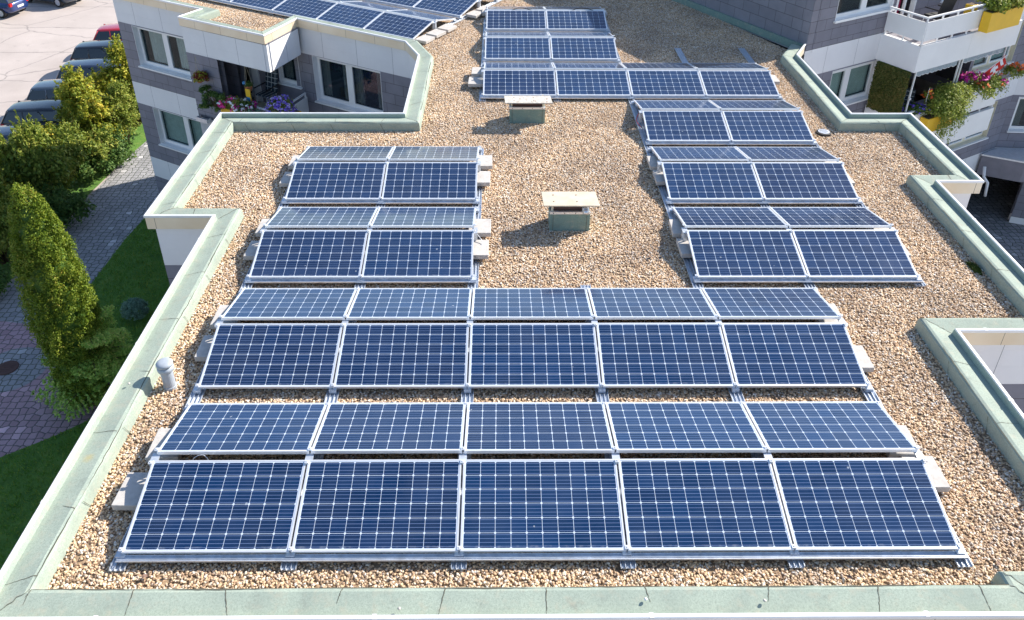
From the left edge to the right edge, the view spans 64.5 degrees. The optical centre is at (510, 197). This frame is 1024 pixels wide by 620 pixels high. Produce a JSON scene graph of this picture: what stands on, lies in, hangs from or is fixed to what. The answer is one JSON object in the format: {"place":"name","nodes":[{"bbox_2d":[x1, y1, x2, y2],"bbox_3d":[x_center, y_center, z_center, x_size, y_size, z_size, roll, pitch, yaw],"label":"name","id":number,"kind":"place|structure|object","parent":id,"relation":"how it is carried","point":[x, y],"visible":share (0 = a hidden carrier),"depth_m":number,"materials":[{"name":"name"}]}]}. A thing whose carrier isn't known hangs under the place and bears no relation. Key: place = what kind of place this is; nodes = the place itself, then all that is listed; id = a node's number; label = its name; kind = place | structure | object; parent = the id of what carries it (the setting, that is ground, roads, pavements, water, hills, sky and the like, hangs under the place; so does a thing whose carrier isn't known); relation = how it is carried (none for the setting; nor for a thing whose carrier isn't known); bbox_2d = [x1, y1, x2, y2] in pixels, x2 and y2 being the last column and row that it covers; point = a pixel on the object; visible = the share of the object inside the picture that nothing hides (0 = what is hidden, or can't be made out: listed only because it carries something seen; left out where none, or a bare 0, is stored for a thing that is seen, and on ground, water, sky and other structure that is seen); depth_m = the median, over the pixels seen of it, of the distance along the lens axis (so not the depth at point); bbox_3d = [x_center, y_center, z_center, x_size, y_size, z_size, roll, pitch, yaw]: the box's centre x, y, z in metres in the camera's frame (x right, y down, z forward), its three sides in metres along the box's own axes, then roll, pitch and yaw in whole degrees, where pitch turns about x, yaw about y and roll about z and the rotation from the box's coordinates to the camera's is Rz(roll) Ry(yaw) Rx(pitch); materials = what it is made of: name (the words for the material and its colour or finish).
{"place":"outdoors","nodes":[
{"label":"outdoors","id":0,"kind":"place"},
{"bbox_2d":[0,420,89,569],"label":"lawn","id":1,"kind":"structure","parent":0,"point":[39,458],"depth_m":19.50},
{"bbox_2d":[0,219,168,567],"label":"grass","id":2,"kind":"structure","parent":1,"relation":"on","point":[125,324],"depth_m":25.13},
{"bbox_2d":[0,321,110,456],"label":"red paving","id":3,"kind":"structure","parent":0,"point":[26,419],"depth_m":21.40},
{"bbox_2d":[0,347,46,392],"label":"paved circle","id":4,"kind":"object","parent":3,"relation":"on","point":[30,368],"visible":0.76,"depth_m":22.91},
{"bbox_2d":[7,182,109,408],"bbox_3d":[-11.126,2.550,20.008,1.760,6.825,1.784,0,30,-1],"label":"cypress","id":5,"kind":"object","parent":3,"relation":"on","point":[56,297],"visible":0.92,"depth_m":19.39,"materials":[{"name":"green plant"}]},
{"bbox_2d":[31,304,133,421],"bbox_3d":[-10.896,4.209,21.146,3.344,2.618,3.076,0,30,-1],"label":"juniper","id":6,"kind":"object","parent":3,"relation":"on","point":[114,337],"visible":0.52,"depth_m":20.77,"materials":[{"name":"green plant"}]},
{"bbox_2d":[0,0,118,292],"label":"ground","id":7,"kind":"structure","parent":0,"point":[40,40],"depth_m":47.28,"materials":[{"name":"concrete"}]},
{"bbox_2d":[0,99,81,131],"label":"parked car","id":8,"kind":"object","parent":7,"relation":"on","point":[35,109],"visible":0.24,"depth_m":34.94,"materials":[{"name":"black paint"}]},
{"bbox_2d":[0,108,145,281],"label":"planting bed","id":9,"kind":"object","parent":7,"relation":"on","point":[88,188],"depth_m":32.38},
{"bbox_2d":[0,181,14,264],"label":"shrub","id":10,"kind":"object","parent":9,"relation":"on","point":[4,228],"visible":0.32,"depth_m":26.28,"materials":[{"name":"green plant"}]},
{"bbox_2d":[0,109,87,195],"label":"shrub","id":11,"kind":"object","parent":9,"relation":"on","point":[33,152],"visible":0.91,"depth_m":29.11,"materials":[{"name":"green plant"}]},
{"bbox_2d":[6,176,96,227],"bbox_3d":[-16.747,0.104,29.267,3.373,1.863,2.894,24,38,35],"label":"shrub","id":12,"kind":"object","parent":9,"relation":"on","point":[63,203],"visible":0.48,"depth_m":28.92,"materials":[{"name":"green plant"}]},
{"bbox_2d":[43,118,120,175],"bbox_3d":[-17.372,-2.029,32.344,3.042,2.445,3.555,17,34,26],"label":"shrub","id":13,"kind":"object","parent":9,"relation":"on","point":[100,149],"visible":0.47,"depth_m":32.03,"materials":[{"name":"green plant"}]},
{"bbox_2d":[51,62,132,138],"bbox_3d":[-17.479,-3.790,33.752,2.606,4.090,3.180,-16,34,-27],"label":"shrub","id":14,"kind":"object","parent":9,"relation":"on","point":[81,99],"visible":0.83,"depth_m":32.98,"materials":[{"name":"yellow plant"}]},
{"bbox_2d":[72,123,136,182],"bbox_3d":[-16.674,-1.797,32.646,2.782,1.792,3.243,18,34,27],"label":"shrub","id":15,"kind":"object","parent":9,"relation":"on","point":[92,168],"visible":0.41,"depth_m":32.58,"materials":[{"name":"green plant"}]},
{"bbox_2d":[87,33,141,126],"bbox_3d":[-16.902,-5.074,35.791,3.339,4.294,2.736,-9,31,-15],"label":"shrub","id":16,"kind":"object","parent":9,"relation":"on","point":[115,52],"visible":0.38,"depth_m":35.21,"materials":[{"name":"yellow plant"}]},
{"bbox_2d":[100,78,140,144],"bbox_3d":[-16.822,-3.674,34.527,2.183,3.108,2.387,4,30,7],"label":"shrub","id":17,"kind":"object","parent":9,"relation":"on","point":[124,107],"visible":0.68,"depth_m":33.94,"materials":[{"name":"green plant"}]},
{"bbox_2d":[70,40,122,59],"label":"parked car","id":18,"kind":"object","parent":7,"relation":"on","point":[88,49],"visible":0.27,"depth_m":41.80,"materials":[{"name":"black paint"}]},
{"bbox_2d":[0,0,1023,619],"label":"apartment building","id":19,"kind":"structure","parent":7,"relation":"on","point":[336,78],"depth_m":11.12,"materials":[{"name":"concrete"}]},
{"bbox_2d":[131,25,191,81],"bbox_3d":[-10.639,-4.511,25.122,2.560,1.360,0.390,16,33,25],"label":"window","id":20,"kind":"structure","parent":19,"relation":"in","point":[160,42],"depth_m":25.37,"materials":[{"name":"white plastic"}]},
{"bbox_2d":[152,107,202,154],"bbox_3d":[-10.593,-2.105,26.445,2.520,1.370,0.361,16,33,25],"label":"window","id":21,"kind":"structure","parent":19,"relation":"in","point":[178,127],"depth_m":26.80,"materials":[{"name":"white plastic"}]},
{"bbox_2d":[312,56,382,111],"bbox_3d":[-4.494,-3.144,22.836,2.520,1.420,0.389,16,34,26],"label":"window","id":22,"kind":"structure","parent":19,"relation":"in","point":[351,105],"depth_m":23.08,"materials":[{"name":"white plastic"}]},
{"bbox_2d":[46,0,1023,588],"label":"gravel","id":23,"kind":"structure","parent":19,"relation":"on","point":[596,146],"depth_m":12.10,"materials":[{"name":"gravel"}]},
{"bbox_2d":[109,146,309,570],"bbox_3d":[-3.888,1.201,11.862,0.153,0.345,9.260,0,30,-1],"label":"mounting rail","id":24,"kind":"object","parent":23,"relation":"on","point":[196,395],"visible":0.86,"depth_m":9.98,"materials":[{"name":"metal"}]},
{"bbox_2d":[111,472,147,510],"bbox_3d":[-3.993,3.145,8.687,0.360,0.080,0.440,1,30,0],"label":"ballast block","id":25,"kind":"object","parent":24,"relation":"on","point":[128,495],"depth_m":8.62,"materials":[{"name":"concrete"}]},
{"bbox_2d":[198,323,342,388],"bbox_3d":[-3.037,2.017,10.394,1.650,0.039,0.990,0,43,-1],"label":"solar panel","id":26,"kind":"object","parent":24,"relation":"on","point":[272,356],"visible":1,"depth_m":10.36,"materials":[{"name":"glass"}]},
{"bbox_2d":[265,207,377,227],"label":"solar panel","id":27,"kind":"object","parent":24,"relation":"on","point":[322,217],"visible":0.99,"depth_m":13.28,"materials":[{"name":"glass"}]},
{"bbox_2d":[285,162,385,200],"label":"solar panel","id":28,"kind":"object","parent":24,"relation":"on","point":[341,181],"visible":1,"depth_m":14.39,"materials":[{"name":"glass"}]},
{"bbox_2d":[297,146,393,160],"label":"solar panel","id":29,"kind":"object","parent":24,"relation":"on","point":[346,153],"visible":0.99,"depth_m":15.28,"materials":[{"name":"glass"}]},
{"bbox_2d":[244,279,475,282],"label":"cross rail","id":30,"kind":"object","parent":24,"relation":"attached to","point":[357,281],"visible":1,"depth_m":12.05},
{"bbox_2d":[280,146,395,570],"bbox_3d":[-2.218,1.202,11.880,0.153,0.345,9.260,0,30,-1],"label":"mounting rail","id":31,"kind":"object","parent":23,"relation":"on","point":[332,395],"visible":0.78,"depth_m":9.97,"materials":[{"name":"metal"}]},
{"bbox_2d":[121,460,306,553],"bbox_3d":[-3.014,3.177,8.378,1.650,0.038,0.990,0,43,-1],"label":"solar panel","id":32,"kind":"object","parent":31,"relation":"on","point":[217,506],"visible":1,"depth_m":8.34,"materials":[{"name":"glass"}]},
{"bbox_2d":[157,403,326,454],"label":"solar panel","id":33,"kind":"object","parent":31,"relation":"on","point":[243,428],"visible":1,"depth_m":9.24,"materials":[{"name":"glass"}]},
{"bbox_2d":[221,288,356,319],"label":"solar panel","id":34,"kind":"object","parent":31,"relation":"on","point":[291,303],"visible":1,"depth_m":11.26,"materials":[{"name":"glass"}]},
{"bbox_2d":[249,230,367,278],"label":"solar panel","id":35,"kind":"object","parent":31,"relation":"on","point":[309,254],"visible":1,"depth_m":12.37,"materials":[{"name":"glass"}]},
{"bbox_2d":[291,459,461,552],"bbox_3d":[-1.344,3.176,8.395,1.650,0.038,0.990,0,43,-1],"label":"solar panel","id":36,"kind":"object","parent":31,"relation":"on","point":[383,506],"visible":1,"depth_m":8.36,"materials":[{"name":"glass"}]},
{"bbox_2d":[281,201,478,203],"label":"cross rail","id":37,"kind":"object","parent":31,"relation":"attached to","point":[377,202],"visible":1,"depth_m":14.05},
{"bbox_2d":[311,402,465,453],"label":"solar panel","id":38,"kind":"object","parent":31,"relation":"on","point":[385,428],"visible":1,"depth_m":9.27,"materials":[{"name":"glass"}]},
{"bbox_2d":[333,323,468,388],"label":"solar panel","id":39,"kind":"object","parent":31,"relation":"on","point":[400,355],"visible":1,"depth_m":10.38,"materials":[{"name":"glass"}]},
{"bbox_2d":[346,288,471,319],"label":"solar panel","id":40,"kind":"object","parent":31,"relation":"on","point":[411,303],"visible":1,"depth_m":11.28,"materials":[{"name":"glass"}]},
{"bbox_2d":[361,230,473,278],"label":"solar panel","id":41,"kind":"object","parent":31,"relation":"on","point":[418,254],"visible":1,"depth_m":12.39,"materials":[{"name":"glass"}]},
{"bbox_2d":[388,146,478,160],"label":"solar panel","id":42,"kind":"object","parent":31,"relation":"on","point":[421,153],"visible":1,"depth_m":15.30,"materials":[{"name":"glass"}]},
{"bbox_2d":[413,0,501,38],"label":"mounting rail","id":43,"kind":"object","parent":23,"relation":"on","point":[453,22],"visible":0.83,"depth_m":23.16,"materials":[{"name":"metal"}]},
{"bbox_2d":[413,0,476,16],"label":"solar panel","id":44,"kind":"object","parent":43,"relation":"on","point":[457,8],"visible":1,"depth_m":23.67,"materials":[{"name":"glass"}]},
{"bbox_2d":[451,146,483,569],"bbox_3d":[-0.548,1.202,11.899,0.153,0.345,9.260,0,30,-1],"label":"mounting rail","id":45,"kind":"object","parent":23,"relation":"on","point":[467,394],"visible":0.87,"depth_m":10.13,"materials":[{"name":"metal"}]},
{"bbox_2d":[370,207,475,227],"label":"solar panel","id":46,"kind":"object","parent":45,"relation":"on","point":[424,217],"visible":1,"depth_m":13.29,"materials":[{"name":"glass"}]},
{"bbox_2d":[381,162,477,200],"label":"solar panel","id":47,"kind":"object","parent":45,"relation":"on","point":[430,181],"visible":1,"depth_m":14.40,"materials":[{"name":"glass"}]},
{"bbox_2d":[471,288,593,319],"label":"solar panel","id":48,"kind":"object","parent":45,"relation":"on","point":[530,303],"visible":1,"depth_m":11.29,"materials":[{"name":"glass"}]},
{"bbox_2d":[468,323,600,387],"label":"solar panel","id":49,"kind":"object","parent":45,"relation":"on","point":[533,355],"visible":1,"depth_m":10.39,"materials":[{"name":"glass"}]},
{"bbox_2d":[464,402,614,453],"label":"solar panel","id":50,"kind":"object","parent":45,"relation":"on","point":[529,427],"visible":1,"depth_m":9.29,"materials":[{"name":"glass"}]},
{"bbox_2d":[460,459,625,552],"bbox_3d":[0.326,3.179,8.416,1.650,0.038,0.990,0,43,-1],"label":"solar panel","id":51,"kind":"object","parent":45,"relation":"on","point":[541,505],"visible":1,"depth_m":8.38,"materials":[{"name":"glass"}]},
{"bbox_2d":[504,95,552,123],"bbox_3d":[0.374,-1.851,17.062,0.997,0.560,0.556,0,30,-1],"label":"chimney box","id":52,"kind":"object","parent":23,"relation":"on","point":[526,109],"visible":1,"depth_m":16.97,"materials":[{"name":"metal"}]},
{"bbox_2d":[543,6,560,101],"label":"mounting rail","id":53,"kind":"object","parent":23,"relation":"on","point":[557,100],"visible":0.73,"depth_m":19.80,"materials":[{"name":"metal"}]},
{"bbox_2d":[486,10,546,29],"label":"solar panel","id":54,"kind":"object","parent":53,"relation":"on","point":[515,19],"visible":1,"depth_m":22.49,"materials":[{"name":"glass"}]},
{"bbox_2d":[485,37,550,59],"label":"solar panel","id":55,"kind":"object","parent":53,"relation":"on","point":[517,48],"visible":1,"depth_m":20.48,"materials":[{"name":"glass"}]},
{"bbox_2d":[484,62,553,69],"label":"solar panel","id":56,"kind":"object","parent":53,"relation":"on","point":[513,66],"visible":1,"depth_m":19.24,"materials":[{"name":"glass"}]},
{"bbox_2d":[483,70,556,95],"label":"solar panel","id":57,"kind":"object","parent":53,"relation":"on","point":[519,82],"visible":0.99,"depth_m":18.46,"materials":[{"name":"glass"}]},
{"bbox_2d":[541,192,599,231],"bbox_3d":[0.983,0.248,13.416,0.930,0.560,0.520,0,30,-1],"label":"chimney box","id":58,"kind":"object","parent":23,"relation":"on","point":[569,211],"visible":1,"depth_m":13.30,"materials":[{"name":"metal"}]},
{"bbox_2d":[580,284,635,568],"bbox_3d":[1.144,2.336,9.946,0.153,0.345,4.710,0,30,-1],"label":"mounting rail","id":59,"kind":"object","parent":23,"relation":"on","point":[602,395],"visible":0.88,"depth_m":9.26,"materials":[{"name":"metal"}]},
{"bbox_2d":[604,10,804,567],"bbox_3d":[2.748,-1.096,15.938,0.153,0.345,18.489,0,30,-1],"label":"mounting rail","id":60,"kind":"object","parent":23,"relation":"on","point":[736,394],"visible":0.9,"depth_m":12.65,"materials":[{"name":"metal"}]},
{"bbox_2d":[115,551,968,562],"bbox_3d":[0.340,3.562,8.035,8.430,0.028,0.070,0,30,-1],"label":"cross rail","id":61,"kind":"object","parent":60,"relation":"on","point":[449,557],"visible":1,"depth_m":8.04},
{"bbox_2d":[546,10,607,29],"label":"solar panel","id":62,"kind":"object","parent":60,"relation":"attached to","point":[573,20],"visible":1,"depth_m":22.51,"materials":[{"name":"glass"}]},
{"bbox_2d":[550,37,617,59],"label":"solar panel","id":63,"kind":"object","parent":60,"relation":"on","point":[583,48],"visible":1,"depth_m":20.50,"materials":[{"name":"glass"}]},
{"bbox_2d":[555,70,630,96],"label":"solar panel","id":64,"kind":"object","parent":60,"relation":"on","point":[605,83],"visible":1,"depth_m":18.48,"materials":[{"name":"glass"}]},
{"bbox_2d":[588,288,716,319],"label":"solar panel","id":65,"kind":"object","parent":60,"relation":"on","point":[650,304],"visible":1,"depth_m":11.31,"materials":[{"name":"glass"}]},
{"bbox_2d":[596,323,734,387],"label":"solar panel","id":66,"kind":"object","parent":60,"relation":"attached to","point":[663,355],"visible":1,"depth_m":10.41,"materials":[{"name":"glass"}]},
{"bbox_2d":[627,70,705,96],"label":"solar panel","id":67,"kind":"object","parent":60,"relation":"on","point":[665,83],"visible":1,"depth_m":18.49,"materials":[{"name":"glass"}]},
{"bbox_2d":[634,100,719,109],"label":"solar panel","id":68,"kind":"object","parent":60,"relation":"on","point":[676,105],"visible":1,"depth_m":17.32,"materials":[{"name":"glass"}]},
{"bbox_2d":[605,402,766,452],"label":"solar panel","id":69,"kind":"object","parent":60,"relation":"attached to","point":[682,427],"visible":1,"depth_m":9.30,"materials":[{"name":"glass"}]},
{"bbox_2d":[642,111,730,141],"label":"solar panel","id":70,"kind":"object","parent":60,"relation":"on","point":[685,126],"visible":1,"depth_m":16.48,"materials":[{"name":"glass"}]},
{"bbox_2d":[618,458,793,551],"bbox_3d":[1.995,3.178,8.433,1.650,0.038,0.990,0,43,-1],"label":"solar panel","id":71,"kind":"object","parent":60,"relation":"on","point":[703,505],"visible":1,"depth_m":8.39,"materials":[{"name":"glass"}]},
{"bbox_2d":[672,207,787,227],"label":"solar panel","id":72,"kind":"object","parent":60,"relation":"on","point":[728,217],"visible":1,"depth_m":13.35,"materials":[{"name":"glass"}]},
{"bbox_2d":[686,230,807,278],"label":"solar panel","id":73,"kind":"object","parent":60,"relation":"on","point":[745,254],"visible":1,"depth_m":12.44,"materials":[{"name":"glass"}]},
{"bbox_2d":[702,288,840,318],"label":"solar panel","id":74,"kind":"object","parent":60,"relation":"on","point":[768,303],"visible":1,"depth_m":11.34,"materials":[{"name":"glass"}]},
{"bbox_2d":[694,279,922,282],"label":"cross rail","id":75,"kind":"object","parent":60,"relation":"attached to","point":[804,281],"visible":1,"depth_m":12.11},
{"bbox_2d":[743,401,917,452],"bbox_3d":[3.655,2.642,9.388,1.650,0.039,0.990,0,17,-1],"label":"solar panel","id":76,"kind":"object","parent":60,"relation":"on","point":[837,426],"visible":1,"depth_m":9.32,"materials":[{"name":"glass"}]},
{"bbox_2d":[771,458,960,550],"bbox_3d":[3.665,3.180,8.453,1.650,0.038,0.990,0,43,-1],"label":"solar panel","id":77,"kind":"object","parent":60,"relation":"on","point":[862,504],"visible":1,"depth_m":8.41,"materials":[{"name":"glass"}]},
{"bbox_2d":[674,47,972,566],"bbox_3d":[4.434,-0.266,14.513,0.153,0.345,15.160,0,30,-1],"label":"mounting rail","id":78,"kind":"object","parent":23,"relation":"on","point":[869,393],"visible":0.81,"depth_m":10.12,"materials":[{"name":"metal"}]},
{"bbox_2d":[651,147,748,160],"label":"solar panel","id":79,"kind":"object","parent":78,"relation":"on","point":[699,154],"visible":1,"depth_m":15.33,"materials":[{"name":"glass"}]},
{"bbox_2d":[661,162,763,200],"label":"solar panel","id":80,"kind":"object","parent":78,"relation":"on","point":[711,181],"visible":1,"depth_m":14.46,"materials":[{"name":"glass"}]},
{"bbox_2d":[698,70,779,96],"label":"solar panel","id":81,"kind":"object","parent":78,"relation":"on","point":[738,83],"visible":1,"depth_m":18.52,"materials":[{"name":"glass"}]},
{"bbox_2d":[710,100,798,109],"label":"solar panel","id":82,"kind":"object","parent":78,"relation":"on","point":[753,105],"visible":1,"depth_m":17.34,"materials":[{"name":"glass"}]},
{"bbox_2d":[667,201,862,203],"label":"cross rail","id":83,"kind":"object","parent":78,"relation":"attached to","point":[761,202],"visible":1,"depth_m":14.13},
{"bbox_2d":[736,147,838,160],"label":"solar panel","id":84,"kind":"object","parent":78,"relation":"on","point":[786,154],"visible":1,"depth_m":15.35,"materials":[{"name":"glass"}]},
{"bbox_2d":[721,323,868,387],"bbox_3d":[3.643,2.021,10.470,1.650,0.038,0.990,0,43,-1],"label":"solar panel","id":85,"kind":"object","parent":78,"relation":"on","point":[792,355],"visible":1,"depth_m":10.43,"materials":[{"name":"glass"}]},
{"bbox_2d":[752,162,858,200],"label":"solar panel","id":86,"kind":"object","parent":78,"relation":"on","point":[804,181],"visible":1,"depth_m":14.48,"materials":[{"name":"glass"}]},
{"bbox_2d":[792,230,918,278],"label":"solar panel","id":87,"kind":"object","parent":78,"relation":"on","point":[829,254],"visible":1,"depth_m":12.47,"materials":[{"name":"glass"}]},
{"bbox_2d":[738,48,925,286],"bbox_3d":[6.081,-1.431,16.562,0.153,0.345,10.478,0,30,-1],"label":"mounting rail","id":88,"kind":"object","parent":23,"relation":"on","point":[746,55],"visible":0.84,"depth_m":16.16,"materials":[{"name":"metal"}]},
{"bbox_2d":[722,111,813,141],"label":"solar panel","id":89,"kind":"object","parent":88,"relation":"on","point":[767,126],"visible":1,"depth_m":16.50,"materials":[{"name":"glass"}]},
{"bbox_2d":[770,207,891,227],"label":"solar panel","id":90,"kind":"object","parent":88,"relation":"on","point":[828,217],"visible":1,"depth_m":13.37,"materials":[{"name":"glass"}]},
{"bbox_2d":[0,141,158,323],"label":"path","id":91,"kind":"structure","parent":0,"point":[125,196],"depth_m":29.91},
{"bbox_2d":[90,218,169,359],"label":"lawn","id":92,"kind":"structure","parent":0,"point":[134,280],"depth_m":26.59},
{"bbox_2d":[966,172,1023,268],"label":"courtyard paving","id":93,"kind":"structure","parent":0,"point":[990,212],"depth_m":30.61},
{"bbox_2d":[672,0,1023,224],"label":"apartment building","id":94,"kind":"structure","parent":93,"relation":"on","point":[849,44],"depth_m":22.47,"materials":[{"name":"paint"}]},
{"bbox_2d":[829,60,878,105],"bbox_3d":[9.537,-3.190,22.774,2.000,1.170,0.301,-16,34,-26],"label":"window","id":95,"kind":"structure","parent":94,"relation":"in","point":[853,78],"depth_m":23.00,"materials":[{"name":"white plastic"}]},
{"bbox_2d":[833,0,894,23],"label":"window","id":96,"kind":"structure","parent":94,"relation":"in","point":[863,11],"depth_m":21.61,"materials":[{"name":"white plastic"}]},
{"bbox_2d":[866,61,910,112],"bbox_3d":[10.531,-2.993,22.606,0.176,1.431,1.136,-17,34,-27],"label":"privacy screen","id":97,"kind":"object","parent":94,"relation":"hanging from","point":[888,88],"visible":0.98,"depth_m":22.55,"materials":[{"name":"green plant"}]},
{"bbox_2d":[922,79,976,143],"bbox_3d":[12.527,-2.476,23.240,2.095,1.914,1.173,-16,34,-26],"label":"cascading vine","id":98,"kind":"object","parent":94,"relation":"hanging from","point":[946,101],"visible":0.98,"depth_m":22.84,"materials":[{"name":"green plant"}]},
{"bbox_2d":[962,73,1011,101],"bbox_3d":[13.845,-3.277,23.724,1.798,0.773,1.042,-15,33,-25],"label":"balcony plant","id":99,"kind":"object","parent":94,"relation":"on","point":[988,88],"visible":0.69,"depth_m":23.60,"materials":[{"name":"green plant"}]},
{"bbox_2d":[976,148,1023,181],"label":"entrance canopy","id":100,"kind":"object","parent":94,"relation":"attached to","point":[1005,163],"visible":1,"depth_m":28.18,"materials":[{"name":"metal"}]},
{"bbox_2d":[978,5,1023,32],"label":"planter box","id":101,"kind":"object","parent":94,"relation":"attached to","point":[991,21],"visible":0.8,"depth_m":22.39,"materials":[{"name":"yellow plastic"}]},
{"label":"rail","id":102,"kind":"object","parent":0,"visible":0},
{"bbox_2d":[364,12,432,39],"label":"solar panel","id":103,"kind":"object","parent":102,"relation":"attached to","point":[403,26],"visible":0.91,"depth_m":22.01,"materials":[{"name":"glass"}]},
{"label":"rail","id":104,"kind":"object","parent":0,"visible":0},
{"bbox_2d":[317,3,382,28],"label":"solar panel","id":105,"kind":"object","parent":104,"relation":"attached to","point":[349,15],"visible":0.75,"depth_m":22.73,"materials":[{"name":"glass"}]},
{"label":"rail","id":106,"kind":"object","parent":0,"visible":0},
{"bbox_2d":[272,0,335,18],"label":"solar panel","id":107,"kind":"object","parent":106,"relation":"attached to","point":[313,9],"visible":0.85,"depth_m":23.40,"materials":[{"name":"glass"}]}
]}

